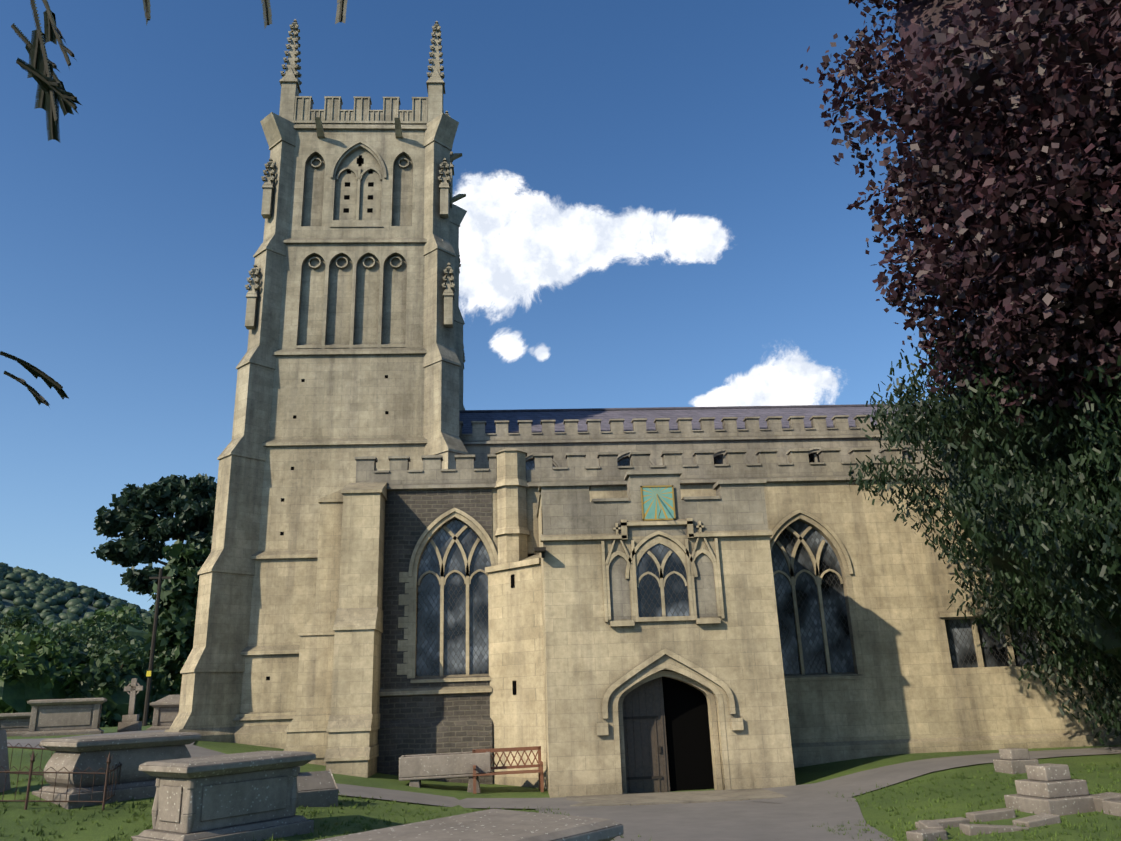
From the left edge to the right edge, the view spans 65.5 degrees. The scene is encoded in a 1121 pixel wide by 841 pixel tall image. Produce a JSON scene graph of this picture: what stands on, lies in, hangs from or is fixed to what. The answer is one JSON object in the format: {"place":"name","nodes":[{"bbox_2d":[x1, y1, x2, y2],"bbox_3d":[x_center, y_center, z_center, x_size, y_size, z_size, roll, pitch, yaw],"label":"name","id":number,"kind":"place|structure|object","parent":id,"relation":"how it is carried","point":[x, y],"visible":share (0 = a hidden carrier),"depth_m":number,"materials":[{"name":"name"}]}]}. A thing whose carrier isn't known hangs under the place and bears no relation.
{"place":"outdoors","nodes":[
{"label":"outdoors","id":0,"kind":"place"},
{"bbox_2d":[0,562,154,627],"bbox_3d":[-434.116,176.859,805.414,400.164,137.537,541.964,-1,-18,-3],"label":"wooded hill","id":1,"kind":"structure","parent":0,"point":[45,596],"depth_m":810.91,"materials":[{"name":"green plant"}]},
{"bbox_2d":[0,0,342,405],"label":"tree branches","id":2,"kind":"object","parent":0,"point":[40,78],"visible":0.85,"depth_m":2.45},
{"bbox_2d":[0,0,347,404],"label":"yew needle leaves","id":3,"kind":"object","parent":2,"relation":"attached to","point":[39,70],"visible":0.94,"depth_m":2.40,"materials":[{"name":"green plant"}]},
{"bbox_2d":[379,489,491,720],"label":"aisle wall","id":4,"kind":"structure","parent":0,"point":[411,516],"depth_m":23.51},
{"bbox_2d":[379,508,497,696],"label":"aisle dressings","id":5,"kind":"structure","parent":4,"relation":"attached to","point":[409,625],"depth_m":23.46,"materials":[{"name":"beige stone"}]},
{"bbox_2d":[0,0,964,610],"label":"sky","id":6,"kind":"structure","parent":0,"point":[656,201],"materials":[{"name":"blue"}]},
{"bbox_2d":[0,721,1120,840],"bbox_3d":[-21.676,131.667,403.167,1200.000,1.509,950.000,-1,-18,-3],"label":"lawn","id":7,"kind":"structure","parent":0,"point":[812,774],"depth_m":15.50,"materials":[{"name":"green plant"}]},
{"bbox_2d":[0,730,10,792],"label":"leaning headstone","id":8,"kind":"object","parent":7,"relation":"on","point":[4,762],"visible":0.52,"depth_m":14.72,"materials":[{"name":"stone"}]},
{"bbox_2d":[0,712,30,736],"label":"chest tomb","id":9,"kind":"object","parent":7,"relation":"on","point":[14,724],"visible":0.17,"depth_m":31.39,"materials":[{"name":"stone"}]},
{"bbox_2d":[0,607,63,644],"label":"tree foliage","id":10,"kind":"object","parent":7,"relation":"on","point":[24,621],"visible":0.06,"depth_m":128.12,"materials":[{"name":"green plant"}]},
{"bbox_2d":[0,629,87,712],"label":"bush","id":11,"kind":"object","parent":7,"relation":"on","point":[28,670],"visible":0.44,"depth_m":48.28,"materials":[{"name":"green plant"}]},
{"bbox_2d":[0,742,121,809],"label":"grave railing","id":12,"kind":"object","parent":7,"relation":"on","point":[30,773],"visible":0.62,"depth_m":13.90,"materials":[{"name":"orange metal"}]},
{"bbox_2d":[1,625,124,659],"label":"tree foliage","id":13,"kind":"object","parent":7,"relation":"on","point":[93,648],"visible":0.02,"depth_m":66.70,"materials":[{"name":"green plant"}]},
{"bbox_2d":[22,698,106,736],"bbox_3d":[-17.331,10.496,30.570,2.381,1.416,1.331,6,-19,-22],"label":"chest tomb","id":14,"kind":"object","parent":7,"relation":"on","point":[59,717],"visible":0.98,"depth_m":30.14,"materials":[{"name":"stone"}]},
{"bbox_2d":[46,604,146,633],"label":"tree foliage","id":15,"kind":"object","parent":7,"relation":"on","point":[105,614],"visible":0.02,"depth_m":113.38,"materials":[{"name":"green plant"}]},
{"bbox_2d":[59,613,152,665],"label":"tree foliage","id":16,"kind":"object","parent":7,"relation":"on","point":[130,630],"depth_m":86.32,"materials":[{"name":"green plant"}]},
{"bbox_2d":[56,635,170,726],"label":"bush","id":17,"kind":"object","parent":7,"relation":"on","point":[108,679],"depth_m":50.80,"materials":[{"name":"green plant"}]},
{"bbox_2d":[32,732,200,808],"bbox_3d":[-7.661,6.072,15.165,1.238,1.150,2.281,-14,-21,33],"label":"chest tomb","id":18,"kind":"object","parent":7,"relation":"on","point":[131,753],"visible":0.67,"depth_m":14.57,"materials":[{"name":"stone"}]},
{"bbox_2d":[117,678,142,731],"bbox_3d":[-16.055,10.663,32.691,0.705,1.909,0.603,2,-18,-13],"label":"celtic cross","id":19,"kind":"object","parent":7,"relation":"on","point":[130,722],"visible":0.96,"depth_m":32.53,"materials":[{"name":"stone"}]},
{"bbox_2d":[91,473,216,716],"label":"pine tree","id":20,"kind":"object","parent":7,"relation":"on","point":[136,521],"depth_m":67.38,"materials":[{"name":"green plant"}]},
{"bbox_2d":[142,568,170,725],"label":"telegraph pole","id":21,"kind":"object","parent":7,"relation":"on","point":[149,681],"visible":1,"depth_m":48.96,"materials":[{"name":"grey wood"}]},
{"bbox_2d":[147,701,179,729],"bbox_3d":[-13.912,10.997,32.173,2.282,1.224,1.282,4,-19,-18],"label":"chest tomb","id":22,"kind":"object","parent":7,"relation":"on","point":[165,714],"visible":0.38,"depth_m":31.59,"materials":[{"name":"stone"}]},
{"bbox_2d":[155,694,179,701],"bbox_3d":[-13.933,10.313,32.404,1.980,0.264,0.980,4,-19,-18],"label":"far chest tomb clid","id":23,"kind":"object","parent":22,"relation":"on","point":[168,698],"visible":0.29,"depth_m":31.96,"materials":[{"name":"stone"}]},
{"bbox_2d":[158,659,186,694],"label":"bush","id":24,"kind":"object","parent":7,"relation":"on","point":[176,684],"visible":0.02,"depth_m":54.19,"materials":[{"name":"green plant"}]},
{"bbox_2d":[142,539,210,690],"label":"conifer tree","id":25,"kind":"object","parent":7,"relation":"on","point":[176,621],"visible":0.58,"depth_m":59.81,"materials":[{"name":"green plant"}]},
{"bbox_2d":[131,751,315,840],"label":"chest tomb","id":26,"kind":"object","parent":7,"relation":"on","point":[245,796],"visible":1,"depth_m":12.47,"materials":[{"name":"stone"}]},
{"bbox_2d":[164,19,467,742],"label":"tower buttresses","id":27,"kind":"structure","parent":7,"relation":"on","point":[212,669],"depth_m":29.28,"materials":[{"name":"beige stone"}]},
{"bbox_2d":[297,766,338,806],"bbox_3d":[-4.766,6.535,15.488,1.504,0.736,0.687,14,-24,-41],"label":"tomb","id":28,"kind":"object","parent":7,"relation":"on","point":[318,789],"visible":0.44,"depth_m":15.55,"materials":[{"name":"grey stone"}]},
{"bbox_2d":[284,482,386,777],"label":"aisle corner buttresses","id":29,"kind":"structure","parent":7,"relation":"on","point":[334,725],"depth_m":22.55,"materials":[{"name":"beige stone"}]},
{"bbox_2d":[232,96,465,748],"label":"church tower","id":30,"kind":"structure","parent":7,"relation":"on","point":[351,321],"depth_m":30.02,"materials":[{"name":"beige stone"}]},
{"bbox_2d":[266,155,388,679],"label":"tower openings","id":31,"kind":"object","parent":30,"relation":"in","point":[360,160],"visible":0.17,"depth_m":32.18,"materials":[{"name":"black"}]},
{"bbox_2d":[377,717,492,783],"bbox_3d":[-3.600,8.942,22.121,3.750,2.680,0.240,-1,-18,-3],"label":"wall base","id":32,"kind":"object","parent":7,"relation":"on","point":[397,739],"depth_m":22.27,"materials":[{"name":"stone"}]},
{"bbox_2d":[399,752,490,792],"bbox_3d":[-2.686,8.251,20.351,2.107,0.921,0.670,0,-18,-5],"label":"stone coffin trough","id":33,"kind":"object","parent":7,"relation":"on","point":[415,770],"visible":0.85,"depth_m":20.09,"materials":[{"name":"grey stone"}]},
{"bbox_2d":[315,809,623,840],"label":"chest tomb","id":34,"kind":"object","parent":7,"relation":"on","point":[497,825],"visible":1,"depth_m":6.72,"materials":[{"name":"stone"}]},
{"bbox_2d":[472,746,543,793],"bbox_3d":[-1.227,8.130,20.252,1.625,0.981,0.578,0,-18,-6],"label":"garden bench","id":35,"kind":"object","parent":7,"relation":"on","point":[539,770],"visible":0.81,"depth_m":20.51,"materials":[{"name":"brown wood"}]},
{"bbox_2d":[485,448,546,788],"bbox_3d":[-0.891,5.404,23.082,2.081,9.820,1.104,-17,-23,40],"label":"stair turret","id":36,"kind":"object","parent":7,"relation":"on","point":[515,625],"visible":0.81,"depth_m":22.63,"materials":[{"name":"beige stone"}]},
{"bbox_2d":[511,574,515,694],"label":"slit windows","id":37,"kind":"structure","parent":36,"relation":"attached to","point":[513,682],"depth_m":22.34,"materials":[{"name":"black"}]},
{"bbox_2d":[538,499,795,797],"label":"porch walls","id":38,"kind":"structure","parent":7,"relation":"on","point":[597,668],"depth_m":20.09,"materials":[{"name":"beige stone"}]},
{"bbox_2d":[534,547,545,557],"bbox_3d":[-0.481,3.112,20.540,0.270,0.200,0.350,-1,-18,-3],"label":"spout","id":39,"kind":"object","parent":38,"relation":"attached to","point":[542,550],"visible":0.96,"depth_m":20.40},
{"bbox_2d":[622,671,669,792],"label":"door","id":40,"kind":"structure","parent":38,"relation":"attached to","point":[644,739],"depth_m":20.13,"materials":[{"name":"brown wood"}]},
{"bbox_2d":[623,716,661,779],"bbox_3d":[1.832,7.802,19.951,1.010,1.960,0.030,-1,-18,-3],"label":"porch door ironwork","id":41,"kind":"object","parent":40,"relation":"attached to","point":[659,751],"visible":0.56,"depth_m":20.02,"materials":[{"name":"black metal"}]},
{"bbox_2d":[601,521,724,626],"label":"porch tracery niches","id":42,"kind":"object","parent":38,"relation":"attached to","point":[632,560],"visible":1,"depth_m":20.66,"materials":[{"name":"beige stone"}]},
{"bbox_2d":[636,544,689,616],"bbox_3d":[2.393,3.776,20.662,1.240,1.720,0.001,-1,-18,-3],"label":"porch window glass","id":43,"kind":"object","parent":42,"relation":"in","point":[675,596],"visible":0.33,"depth_m":20.61,"materials":[{"name":"grey glass"}]},
{"bbox_2d":[609,554,717,619],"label":"blind niches","id":44,"kind":"object","parent":42,"relation":"in","point":[705,595],"visible":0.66,"depth_m":20.59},
{"bbox_2d":[661,670,713,790],"bbox_3d":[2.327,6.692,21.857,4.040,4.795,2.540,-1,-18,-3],"label":"doorway opening","id":45,"kind":"object","parent":38,"relation":"in","point":[690,766],"depth_m":20.33,"materials":[{"name":"black"}]},
{"bbox_2d":[565,788,786,805],"bbox_3d":[2.574,7.989,18.316,4.850,0.175,1.900,-1,-18,-3],"label":"doorstep","id":46,"kind":"object","parent":7,"relation":"on","point":[683,797],"visible":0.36,"depth_m":18.14,"materials":[{"name":"grey stone"}]},
{"bbox_2d":[492,479,1120,767],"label":"aisle wall","id":47,"kind":"structure","parent":7,"relation":"on","point":[905,687],"depth_m":23.67,"materials":[{"name":"beige stone"}]},
{"bbox_2d":[355,446,948,490],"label":"battlemented parapet","id":48,"kind":"structure","parent":47,"relation":"on","point":[830,466],"depth_m":24.91,"materials":[{"name":"beige stone"}]},
{"bbox_2d":[459,414,941,468],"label":"clerestory wall","id":49,"kind":"structure","parent":47,"relation":"on","point":[751,439],"depth_m":30.28,"materials":[{"name":"beige stone"}]},
{"bbox_2d":[459,404,932,433],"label":"roof","id":50,"kind":"structure","parent":49,"relation":"on","point":[606,415],"depth_m":33.95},
{"bbox_2d":[526,452,911,469],"bbox_3d":[13.808,1.708,30.694,30.750,1.330,0.001,-1,-18,-3],"label":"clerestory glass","id":51,"kind":"object","parent":49,"relation":"in","point":[530,464],"depth_m":30.18,"materials":[{"name":"black glass"}]},
{"bbox_2d":[416,519,1041,675],"bbox_3d":[7.583,4.741,24.343,23.050,4.570,0.001,-1,-18,-3],"label":"window glass","id":52,"kind":"object","parent":47,"relation":"in","point":[961,644],"visible":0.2,"depth_m":23.97,"materials":[{"name":"grey glass"}]},
{"bbox_2d":[846,316,1120,749],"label":"yew tree","id":53,"kind":"object","parent":7,"relation":"on","point":[1077,521],"visible":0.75,"depth_m":18.41,"materials":[{"name":"green plant"}]},
{"bbox_2d":[906,792,1120,840],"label":"ruined kerb stones","id":54,"kind":"object","parent":7,"relation":"on","point":[931,830],"visible":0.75,"depth_m":12.46,"materials":[{"name":"grey stone"}]},
{"bbox_2d":[993,748,1038,773],"bbox_3d":[9.142,6.871,17.511,0.600,0.527,0.604,1,-18,-8],"label":"stepped stone base","id":55,"kind":"object","parent":7,"relation":"on","point":[1013,760],"visible":0.69,"depth_m":17.37,"materials":[{"name":"grey stone"}]},
{"bbox_2d":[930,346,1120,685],"bbox_3d":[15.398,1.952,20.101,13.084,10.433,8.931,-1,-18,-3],"label":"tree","id":56,"kind":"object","parent":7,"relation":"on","point":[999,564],"visible":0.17,"depth_m":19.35,"materials":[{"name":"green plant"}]},
{"bbox_2d":[1004,763,1102,815],"bbox_3d":[7.656,5.763,13.578,1.004,0.759,1.003,2,-18,-11],"label":"stepped stone base","id":57,"kind":"object","parent":7,"relation":"on","point":[1050,788],"visible":0.83,"depth_m":13.31,"materials":[{"name":"stone"}]},
{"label":"copper beech tree trunk","id":58,"kind":"object","parent":7,"relation":"on","visible":0},
{"bbox_2d":[800,0,1120,376],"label":"copper beech tree","id":59,"kind":"object","parent":58,"relation":"attached to","point":[905,114],"visible":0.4,"depth_m":16.35,"materials":[{"name":"purple plant"}]},
{"bbox_2d":[870,71,1120,428],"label":"tree foliage","id":60,"kind":"object","parent":58,"relation":"attached to","point":[1028,308],"visible":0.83,"depth_m":16.19,"materials":[{"name":"purple plant"}]},
{"bbox_2d":[894,0,1120,231],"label":"tree foliage","id":61,"kind":"object","parent":58,"relation":"on","point":[927,13],"visible":0.19,"depth_m":17.69,"materials":[{"name":"purple plant"}]},
{"bbox_2d":[7,730,1120,840],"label":"asphalt path","id":62,"kind":"structure","parent":0,"point":[797,812],"depth_m":16.48,"materials":[{"name":"grey asphalt"}]},
{"bbox_2d":[541,474,767,536],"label":"porch parapet","id":63,"kind":"structure","parent":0,"point":[566,510],"depth_m":21.18,"materials":[{"name":"beige stone"}]},
{"bbox_2d":[536,470,766,516],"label":"porch copings","id":64,"kind":"object","parent":63,"relation":"on","point":[655,472],"visible":0.46,"depth_m":21.38,"materials":[{"name":"beige stone"}]},
{"bbox_2d":[640,485,675,520],"bbox_3d":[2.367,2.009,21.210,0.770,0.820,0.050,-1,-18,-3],"label":"sundial","id":65,"kind":"object","parent":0,"point":[651,507],"visible":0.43,"depth_m":21.19,"materials":[{"name":"teal paint"}]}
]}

